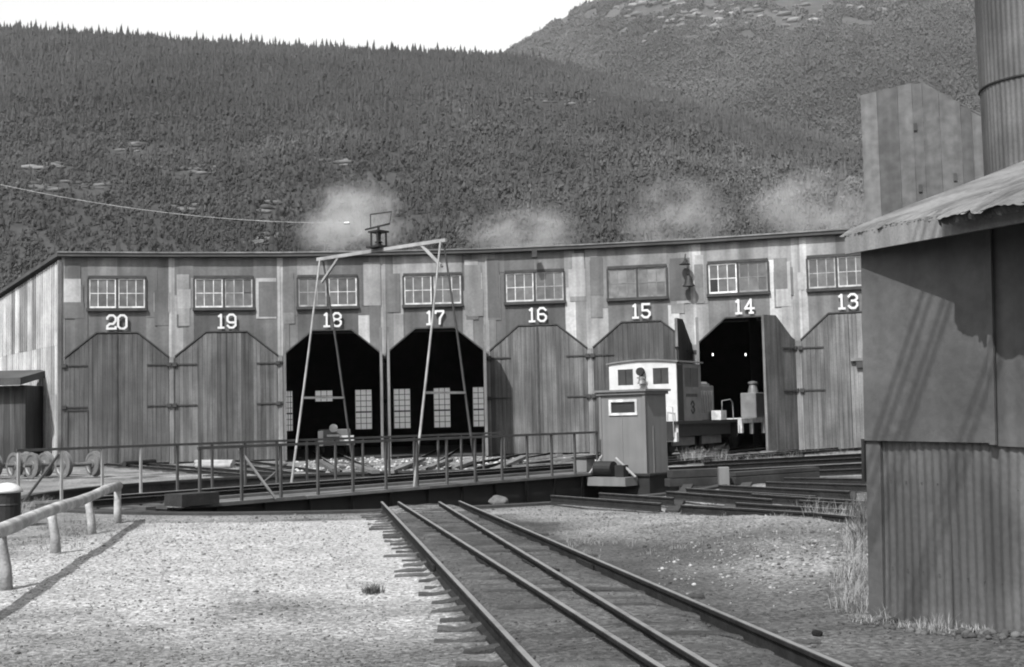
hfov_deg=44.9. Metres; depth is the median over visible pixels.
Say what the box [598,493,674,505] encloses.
rail
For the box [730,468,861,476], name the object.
rail
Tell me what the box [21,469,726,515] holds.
pit wall
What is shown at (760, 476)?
timber crib wall
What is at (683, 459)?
rail
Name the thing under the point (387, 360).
door leaf
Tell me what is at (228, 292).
window
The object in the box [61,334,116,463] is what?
door leaf
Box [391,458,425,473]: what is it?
timber
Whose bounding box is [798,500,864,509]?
rail
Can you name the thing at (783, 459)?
rail
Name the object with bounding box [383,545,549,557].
railroad tie
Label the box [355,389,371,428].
window
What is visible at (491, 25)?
sky
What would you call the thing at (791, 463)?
rail
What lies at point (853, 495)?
sleeper timber
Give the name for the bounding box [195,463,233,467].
pipe
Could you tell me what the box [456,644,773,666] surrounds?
railroad tie
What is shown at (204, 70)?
forest
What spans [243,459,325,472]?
rail
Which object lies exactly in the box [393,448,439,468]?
rail
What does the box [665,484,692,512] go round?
sleeper timber
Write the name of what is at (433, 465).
timber
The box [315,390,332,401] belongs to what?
window
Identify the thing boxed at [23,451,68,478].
wheelset
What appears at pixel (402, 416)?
window
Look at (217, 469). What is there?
rail
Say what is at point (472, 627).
railroad tie
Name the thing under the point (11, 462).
wheelset
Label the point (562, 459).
timber
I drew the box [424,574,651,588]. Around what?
railroad tie
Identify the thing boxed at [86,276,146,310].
window
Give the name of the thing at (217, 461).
pipe
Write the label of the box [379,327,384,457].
door leaf
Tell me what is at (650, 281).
window
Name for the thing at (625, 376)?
cab window
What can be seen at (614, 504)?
rail
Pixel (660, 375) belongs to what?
cab window
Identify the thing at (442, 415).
window
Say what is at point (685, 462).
rail
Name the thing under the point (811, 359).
door leaf
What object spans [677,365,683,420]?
cab door
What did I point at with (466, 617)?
railroad tie
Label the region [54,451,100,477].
wheelset
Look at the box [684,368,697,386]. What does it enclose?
side window
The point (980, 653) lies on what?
ground
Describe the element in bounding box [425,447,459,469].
rail
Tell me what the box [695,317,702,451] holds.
door leaf
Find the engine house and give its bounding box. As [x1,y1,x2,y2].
[0,228,863,464]
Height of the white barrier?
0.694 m
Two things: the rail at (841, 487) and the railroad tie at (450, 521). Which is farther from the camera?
the rail at (841, 487)
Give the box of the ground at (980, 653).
[0,450,1023,666]
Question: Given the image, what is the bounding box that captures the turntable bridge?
[16,431,678,514]
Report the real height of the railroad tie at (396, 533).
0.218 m
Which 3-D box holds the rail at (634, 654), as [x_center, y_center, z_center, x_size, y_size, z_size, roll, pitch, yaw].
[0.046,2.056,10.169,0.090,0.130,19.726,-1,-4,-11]
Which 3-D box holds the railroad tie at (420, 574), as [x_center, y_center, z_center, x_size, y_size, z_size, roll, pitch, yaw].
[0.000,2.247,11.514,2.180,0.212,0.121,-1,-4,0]
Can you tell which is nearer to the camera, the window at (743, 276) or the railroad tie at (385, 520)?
the railroad tie at (385, 520)
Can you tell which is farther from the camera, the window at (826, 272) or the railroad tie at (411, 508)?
the window at (826, 272)
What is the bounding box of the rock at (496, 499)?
[488,495,508,504]
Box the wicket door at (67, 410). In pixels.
[67,410,87,454]
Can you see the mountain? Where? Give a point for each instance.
(812, 8)
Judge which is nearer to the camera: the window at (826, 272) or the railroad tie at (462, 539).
the railroad tie at (462, 539)
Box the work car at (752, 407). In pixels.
[704,381,765,448]
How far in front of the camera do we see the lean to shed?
45.88 m
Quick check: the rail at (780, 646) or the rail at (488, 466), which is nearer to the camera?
the rail at (780, 646)
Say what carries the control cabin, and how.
on the turntable bridge
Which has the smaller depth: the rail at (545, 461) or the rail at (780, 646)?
the rail at (780, 646)
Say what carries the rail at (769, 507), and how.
on the sleeper timber at (853, 495)
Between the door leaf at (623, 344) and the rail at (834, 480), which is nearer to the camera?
the rail at (834, 480)
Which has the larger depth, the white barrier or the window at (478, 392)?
the window at (478, 392)
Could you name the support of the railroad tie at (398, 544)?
on the ground at (980, 653)
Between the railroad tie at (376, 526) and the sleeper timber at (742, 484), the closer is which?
the railroad tie at (376, 526)
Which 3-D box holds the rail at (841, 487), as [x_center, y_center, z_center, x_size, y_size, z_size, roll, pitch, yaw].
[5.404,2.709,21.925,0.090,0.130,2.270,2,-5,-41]
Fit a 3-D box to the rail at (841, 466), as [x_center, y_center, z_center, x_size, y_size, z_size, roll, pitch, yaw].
[6.080,3.139,28.501,6.067,0.130,0.090,1,-4,-29]
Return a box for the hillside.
[0,43,865,284]
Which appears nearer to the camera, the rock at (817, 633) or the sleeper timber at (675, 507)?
the rock at (817, 633)
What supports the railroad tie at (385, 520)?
on the ground at (980, 653)
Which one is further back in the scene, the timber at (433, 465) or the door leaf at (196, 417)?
the door leaf at (196, 417)
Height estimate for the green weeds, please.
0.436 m
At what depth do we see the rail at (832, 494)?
20.55 m
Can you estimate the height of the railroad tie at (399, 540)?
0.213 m
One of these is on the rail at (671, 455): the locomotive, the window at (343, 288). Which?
the locomotive
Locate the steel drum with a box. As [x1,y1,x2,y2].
[0,483,22,521]
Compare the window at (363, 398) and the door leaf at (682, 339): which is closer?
the door leaf at (682, 339)
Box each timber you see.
[315,459,339,471]
[349,463,379,473]
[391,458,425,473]
[420,458,452,469]
[451,460,472,468]
[493,455,525,467]
[512,461,572,466]
[519,458,572,463]
[525,453,562,460]
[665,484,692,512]
[723,482,751,507]
[845,491,856,499]
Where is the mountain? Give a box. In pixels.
[524,0,979,142]
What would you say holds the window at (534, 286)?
in the engine house
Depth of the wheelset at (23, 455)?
36.56 m
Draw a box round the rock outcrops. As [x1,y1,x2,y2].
[5,97,595,243]
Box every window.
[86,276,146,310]
[192,275,254,310]
[286,391,292,430]
[296,274,358,309]
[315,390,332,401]
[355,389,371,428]
[393,389,410,427]
[402,272,463,307]
[433,388,450,426]
[472,387,484,426]
[504,268,565,304]
[606,264,668,300]
[608,399,637,415]
[618,369,632,385]
[653,368,668,383]
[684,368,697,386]
[706,258,770,296]
[806,252,860,291]
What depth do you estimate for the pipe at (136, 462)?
43.73 m
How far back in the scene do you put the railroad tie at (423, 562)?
12.29 m
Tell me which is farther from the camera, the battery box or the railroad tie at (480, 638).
the battery box
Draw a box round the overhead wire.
[0,184,364,236]
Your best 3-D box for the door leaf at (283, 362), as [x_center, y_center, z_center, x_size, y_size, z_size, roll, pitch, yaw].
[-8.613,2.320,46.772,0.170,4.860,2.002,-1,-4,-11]
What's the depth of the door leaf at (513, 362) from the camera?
47.70 m
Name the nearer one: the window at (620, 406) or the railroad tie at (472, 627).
the railroad tie at (472, 627)
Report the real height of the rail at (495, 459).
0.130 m
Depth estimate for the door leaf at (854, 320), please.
44.75 m
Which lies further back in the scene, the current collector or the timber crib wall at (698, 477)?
the current collector
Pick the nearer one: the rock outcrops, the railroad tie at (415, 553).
the railroad tie at (415, 553)
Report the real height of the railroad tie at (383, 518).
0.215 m
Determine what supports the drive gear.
on the turntable bridge
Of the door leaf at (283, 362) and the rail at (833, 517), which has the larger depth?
the door leaf at (283, 362)
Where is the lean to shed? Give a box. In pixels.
[0,370,44,467]
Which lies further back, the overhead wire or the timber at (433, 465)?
the timber at (433, 465)
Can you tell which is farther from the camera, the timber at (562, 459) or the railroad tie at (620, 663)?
the timber at (562, 459)
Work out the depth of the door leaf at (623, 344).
47.11 m
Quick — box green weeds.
[4,490,867,636]
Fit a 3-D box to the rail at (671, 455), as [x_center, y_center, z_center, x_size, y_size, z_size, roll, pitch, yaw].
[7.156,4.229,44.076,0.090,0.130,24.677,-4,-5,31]
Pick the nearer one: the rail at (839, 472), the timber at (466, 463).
the rail at (839, 472)
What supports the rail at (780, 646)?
on the ground at (980, 653)
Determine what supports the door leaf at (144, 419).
in the engine house
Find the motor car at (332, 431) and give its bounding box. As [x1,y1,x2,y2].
[315,424,354,454]
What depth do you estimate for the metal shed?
8.22 m
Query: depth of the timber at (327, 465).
37.86 m
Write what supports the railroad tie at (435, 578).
on the ground at (980, 653)
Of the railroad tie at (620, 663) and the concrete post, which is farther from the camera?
the concrete post
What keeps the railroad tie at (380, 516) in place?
on the ground at (980, 653)
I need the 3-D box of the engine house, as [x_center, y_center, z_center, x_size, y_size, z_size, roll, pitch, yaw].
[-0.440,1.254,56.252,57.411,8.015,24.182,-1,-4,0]
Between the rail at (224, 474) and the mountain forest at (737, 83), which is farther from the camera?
the mountain forest at (737, 83)
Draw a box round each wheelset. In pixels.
[0,452,28,476]
[5,451,53,478]
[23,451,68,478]
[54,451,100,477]
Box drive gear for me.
[587,455,637,485]
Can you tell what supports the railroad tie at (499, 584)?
on the ground at (980, 653)
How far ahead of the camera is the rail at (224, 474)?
37.87 m
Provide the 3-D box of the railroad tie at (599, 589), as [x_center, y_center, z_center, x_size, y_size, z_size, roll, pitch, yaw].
[0.440,2.114,9.771,2.146,0.222,0.119,-1,-4,0]
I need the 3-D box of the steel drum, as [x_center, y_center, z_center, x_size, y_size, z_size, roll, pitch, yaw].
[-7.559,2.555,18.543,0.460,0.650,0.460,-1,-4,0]
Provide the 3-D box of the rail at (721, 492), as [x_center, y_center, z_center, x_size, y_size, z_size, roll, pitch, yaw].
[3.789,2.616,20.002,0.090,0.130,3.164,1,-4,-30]
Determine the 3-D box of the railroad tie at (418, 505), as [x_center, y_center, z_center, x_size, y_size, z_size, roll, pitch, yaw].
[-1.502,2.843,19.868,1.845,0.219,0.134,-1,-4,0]
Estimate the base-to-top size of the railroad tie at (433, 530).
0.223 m
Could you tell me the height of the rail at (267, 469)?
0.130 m
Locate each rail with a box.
[106,463,243,476]
[145,463,278,474]
[234,463,291,473]
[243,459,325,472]
[312,451,342,471]
[332,450,371,467]
[380,501,540,666]
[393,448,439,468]
[397,501,664,666]
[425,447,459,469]
[438,502,716,666]
[444,453,525,469]
[458,501,851,666]
[477,452,549,468]
[507,454,599,466]
[549,495,662,511]
[570,446,765,465]
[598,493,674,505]
[665,491,772,504]
[668,441,836,459]
[668,447,837,461]
[668,447,860,465]
[668,457,860,469]
[680,505,816,516]
[685,488,816,497]
[689,463,861,477]
[704,453,860,464]
[718,485,851,498]
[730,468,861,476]
[735,502,848,513]
[751,493,864,505]
[765,481,866,491]
[784,477,866,483]
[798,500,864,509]
[812,513,866,522]
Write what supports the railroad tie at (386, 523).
on the ground at (980, 653)
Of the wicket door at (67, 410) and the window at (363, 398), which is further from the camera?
the window at (363, 398)
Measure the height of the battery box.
0.360 m
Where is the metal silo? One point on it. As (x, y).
(999, 24)
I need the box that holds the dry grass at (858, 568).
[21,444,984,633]
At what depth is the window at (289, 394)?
67.20 m
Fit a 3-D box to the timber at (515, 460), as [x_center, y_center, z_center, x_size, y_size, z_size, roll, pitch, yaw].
[-0.047,3.796,36.362,0.220,0.260,5.960,-2,-4,8]
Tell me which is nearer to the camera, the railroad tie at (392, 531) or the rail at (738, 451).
the railroad tie at (392, 531)
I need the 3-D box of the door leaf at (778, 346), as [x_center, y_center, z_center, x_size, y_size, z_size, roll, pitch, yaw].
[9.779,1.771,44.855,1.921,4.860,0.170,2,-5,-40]
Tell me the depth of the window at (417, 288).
48.16 m
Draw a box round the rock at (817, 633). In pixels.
[811,630,822,636]
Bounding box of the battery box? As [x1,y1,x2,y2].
[571,457,595,471]
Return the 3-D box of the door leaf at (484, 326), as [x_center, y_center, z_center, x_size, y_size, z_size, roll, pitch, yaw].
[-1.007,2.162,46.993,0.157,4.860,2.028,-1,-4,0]
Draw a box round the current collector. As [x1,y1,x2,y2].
[365,211,391,248]
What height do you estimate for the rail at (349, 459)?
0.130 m
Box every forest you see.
[0,20,941,289]
[503,0,980,159]
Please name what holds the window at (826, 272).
in the engine house
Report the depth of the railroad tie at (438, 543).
13.58 m
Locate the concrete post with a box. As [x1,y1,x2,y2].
[718,467,729,484]
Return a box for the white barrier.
[0,481,122,590]
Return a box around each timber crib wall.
[665,468,717,486]
[729,467,819,484]
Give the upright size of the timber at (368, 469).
0.140 m
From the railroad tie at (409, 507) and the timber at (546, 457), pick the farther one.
the timber at (546, 457)
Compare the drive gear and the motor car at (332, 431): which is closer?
the drive gear
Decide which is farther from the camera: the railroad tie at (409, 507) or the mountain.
the mountain
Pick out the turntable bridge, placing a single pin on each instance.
(527, 483)
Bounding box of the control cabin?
[594,389,670,472]
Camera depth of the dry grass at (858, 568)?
10.50 m
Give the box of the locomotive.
[606,346,737,454]
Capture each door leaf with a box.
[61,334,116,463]
[117,334,171,463]
[172,333,226,461]
[226,333,280,459]
[281,329,286,460]
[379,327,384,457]
[384,327,390,457]
[483,325,487,455]
[487,327,538,453]
[538,326,590,452]
[590,322,677,451]
[674,318,694,450]
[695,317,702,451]
[761,315,798,450]
[798,314,852,448]
[848,313,863,447]
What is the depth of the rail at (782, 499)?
18.72 m
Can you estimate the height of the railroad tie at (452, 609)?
0.215 m
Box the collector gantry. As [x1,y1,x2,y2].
[260,238,477,486]
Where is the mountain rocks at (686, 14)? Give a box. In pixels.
[596,0,910,41]
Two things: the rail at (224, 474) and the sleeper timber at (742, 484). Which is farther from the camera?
the rail at (224, 474)
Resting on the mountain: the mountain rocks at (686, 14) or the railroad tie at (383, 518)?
the mountain rocks at (686, 14)
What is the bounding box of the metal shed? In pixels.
[840,161,1023,631]
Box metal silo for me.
[974,0,1023,175]
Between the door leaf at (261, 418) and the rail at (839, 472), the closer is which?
the rail at (839, 472)
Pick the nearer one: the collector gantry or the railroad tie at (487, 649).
the railroad tie at (487, 649)
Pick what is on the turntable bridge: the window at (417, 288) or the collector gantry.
the collector gantry
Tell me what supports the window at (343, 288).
in the engine house
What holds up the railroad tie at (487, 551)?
on the ground at (980, 653)
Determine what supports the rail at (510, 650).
on the ground at (980, 653)
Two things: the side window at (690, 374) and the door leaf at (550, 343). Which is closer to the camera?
the side window at (690, 374)
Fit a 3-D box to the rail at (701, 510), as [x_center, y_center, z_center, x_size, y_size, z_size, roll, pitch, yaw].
[3.118,2.395,16.508,0.090,0.130,2.399,2,-5,-37]
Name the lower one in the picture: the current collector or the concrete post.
the concrete post
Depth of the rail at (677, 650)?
8.81 m
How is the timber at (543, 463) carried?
on the ground at (980, 653)
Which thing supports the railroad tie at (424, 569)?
on the ground at (980, 653)
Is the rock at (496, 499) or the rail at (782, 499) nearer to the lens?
the rail at (782, 499)
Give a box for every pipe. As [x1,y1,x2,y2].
[122,459,156,465]
[194,460,234,463]
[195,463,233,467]
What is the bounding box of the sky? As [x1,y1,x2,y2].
[0,0,592,54]
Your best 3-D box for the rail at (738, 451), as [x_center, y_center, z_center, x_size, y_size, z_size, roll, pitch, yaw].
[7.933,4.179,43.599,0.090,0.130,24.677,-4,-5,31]
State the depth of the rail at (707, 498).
19.39 m
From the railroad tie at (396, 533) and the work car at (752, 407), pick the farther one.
the work car at (752, 407)
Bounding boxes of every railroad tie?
[360,507,489,515]
[361,509,467,517]
[366,512,500,519]
[367,517,508,524]
[368,506,450,513]
[369,520,477,530]
[371,519,473,527]
[375,514,506,521]
[382,523,526,532]
[382,525,535,535]
[383,528,548,538]
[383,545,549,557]
[384,531,550,541]
[390,534,526,545]
[391,504,445,506]
[391,538,567,548]
[393,557,620,572]
[394,563,628,577]
[396,541,578,552]
[402,549,597,561]
[403,554,567,566]
[418,568,599,582]
[418,580,670,595]
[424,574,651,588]
[431,586,704,603]
[431,596,708,612]
[434,621,777,642]
[437,609,769,631]
[439,602,722,622]
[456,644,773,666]
[463,630,820,653]
[551,659,799,666]
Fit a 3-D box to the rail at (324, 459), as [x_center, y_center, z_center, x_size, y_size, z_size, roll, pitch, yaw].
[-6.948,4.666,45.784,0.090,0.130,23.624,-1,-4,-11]

